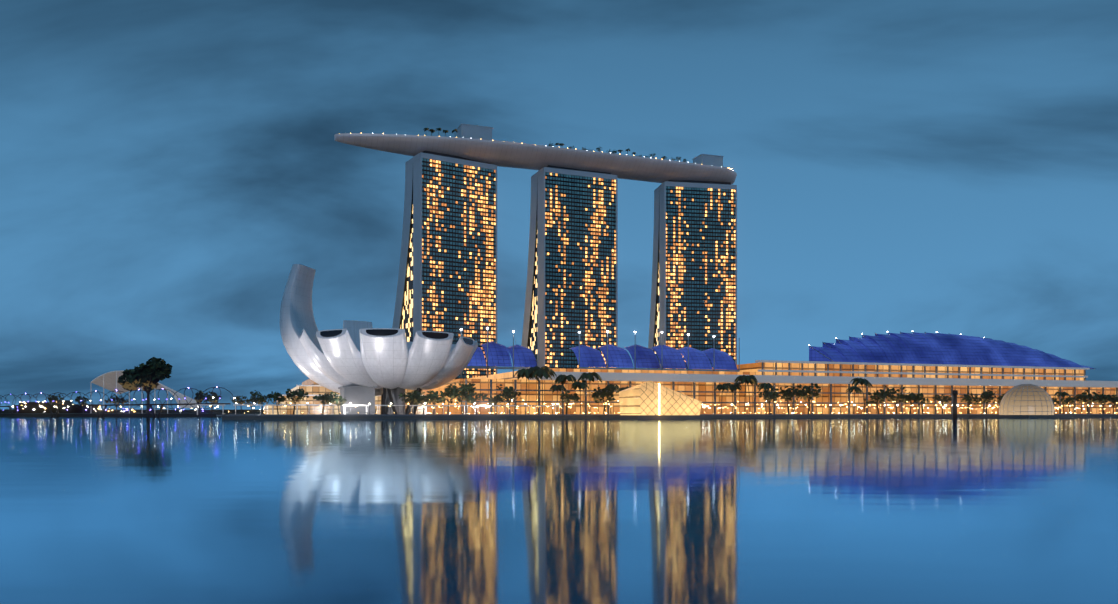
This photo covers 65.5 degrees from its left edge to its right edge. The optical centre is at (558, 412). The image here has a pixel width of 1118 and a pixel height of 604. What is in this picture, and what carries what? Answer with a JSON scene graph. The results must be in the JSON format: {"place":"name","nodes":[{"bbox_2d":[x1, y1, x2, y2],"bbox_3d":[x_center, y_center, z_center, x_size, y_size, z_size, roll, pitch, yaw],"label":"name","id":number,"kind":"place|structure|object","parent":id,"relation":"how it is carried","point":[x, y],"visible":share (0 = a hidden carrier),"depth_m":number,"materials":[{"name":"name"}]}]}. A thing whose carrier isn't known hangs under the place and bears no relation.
{"place":"outdoors","nodes":[
{"label":"outdoors","id":0,"kind":"place"},
{"bbox_2d":[0,370,259,416],"bbox_3d":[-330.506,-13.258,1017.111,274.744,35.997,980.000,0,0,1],"label":"bank","id":1,"kind":"structure","parent":0,"point":[108,380],"depth_m":596.64,"materials":[{"name":"grey"}]},
{"bbox_2d":[48,357,271,413],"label":"bank trees","id":2,"kind":"object","parent":1,"relation":"on","point":[150,374],"visible":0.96,"depth_m":526.54,"materials":[{"name":"green plant"}]},
{"bbox_2d":[0,400,263,412],"bbox_3d":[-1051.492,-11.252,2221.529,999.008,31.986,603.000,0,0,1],"label":"distant shore","id":3,"kind":"structure","parent":0,"point":[61,410],"depth_m":1923.20,"materials":[{"name":"grey"}]},
{"bbox_2d":[0,417,1117,603],"bbox_3d":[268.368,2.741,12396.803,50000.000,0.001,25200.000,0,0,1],"label":"water","id":4,"kind":"structure","parent":0,"point":[156,510],"depth_m":24.05,"materials":[{"name":"blue liquid"}]},
{"bbox_2d":[0,386,234,417],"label":"helix bridge","id":5,"kind":"structure","parent":4,"relation":"on","point":[110,405],"depth_m":476.71,"materials":[{"name":"grey metal"}]},
{"bbox_2d":[601,381,710,418],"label":"crystal pavilion","id":6,"kind":"structure","parent":4,"relation":"on","point":[649,400],"depth_m":348.19,"materials":[{"name":"yellow glass"}]},
{"bbox_2d":[952,389,957,418],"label":"marker pile","id":7,"kind":"object","parent":4,"relation":"in","point":[955,393],"visible":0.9,"depth_m":383.75,"materials":[{"name":"grey metal"}]},
{"bbox_2d":[216,412,1117,419],"bbox_3d":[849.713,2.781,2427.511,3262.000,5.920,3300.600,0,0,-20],"label":"waterfront promenade","id":8,"kind":"structure","parent":0,"point":[286,416],"depth_m":365.70,"materials":[{"name":"concrete"}]},
{"bbox_2d":[279,264,477,413],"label":"lotus-shaped museum","id":9,"kind":"structure","parent":8,"relation":"on","point":[358,362],"depth_m":383.61,"materials":[{"name":"white metal"}]},
{"bbox_2d":[392,151,496,379],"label":"hotel tower","id":10,"kind":"structure","parent":8,"relation":"on","point":[447,279],"depth_m":661.45,"materials":[{"name":"blue glass"}]},
{"bbox_2d":[334,124,736,184],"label":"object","id":11,"kind":"structure","parent":10,"relation":"on","point":[475,142],"depth_m":677.41,"materials":[{"name":"grey metal"}]},
{"bbox_2d":[423,128,685,161],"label":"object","id":12,"kind":"structure","parent":11,"relation":"attached to","point":[560,144],"depth_m":694.81,"materials":[{"name":"plant"}]},
{"bbox_2d":[519,165,617,369],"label":"hotel tower","id":13,"kind":"structure","parent":8,"relation":"on","point":[572,282],"depth_m":694.52,"materials":[{"name":"blue glass"}]},
{"bbox_2d":[195,400,1116,414],"bbox_3d":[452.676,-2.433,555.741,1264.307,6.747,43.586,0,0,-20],"label":"promenade lights","id":14,"kind":"object","parent":8,"relation":"on","point":[350,405],"visible":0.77,"depth_m":361.62,"materials":[{"name":"grey metal"}]},
{"bbox_2d":[264,360,1117,413],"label":"the shoppes","id":15,"kind":"structure","parent":8,"relation":"on","point":[834,379],"depth_m":477.03,"materials":[{"name":"beige glass"}]},
{"bbox_2d":[460,327,1094,377],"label":"curved roofs","id":16,"kind":"structure","parent":15,"relation":"on","point":[926,348],"depth_m":539.62,"materials":[{"name":"blue"}]},
{"bbox_2d":[266,366,1117,413],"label":"palm trees","id":17,"kind":"object","parent":8,"relation":"on","point":[537,372],"visible":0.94,"depth_m":410.35,"materials":[{"name":"green plant"}]},
{"bbox_2d":[648,180,736,368],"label":"hotel tower","id":18,"kind":"structure","parent":8,"relation":"on","point":[694,283],"depth_m":731.61,"materials":[{"name":"blue glass"}]},
{"bbox_2d":[969,384,1072,417],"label":"dome pavilion","id":19,"kind":"structure","parent":8,"relation":"on","point":[1026,401],"depth_m":420.38,"materials":[{"name":"grey glass"}]}
]}

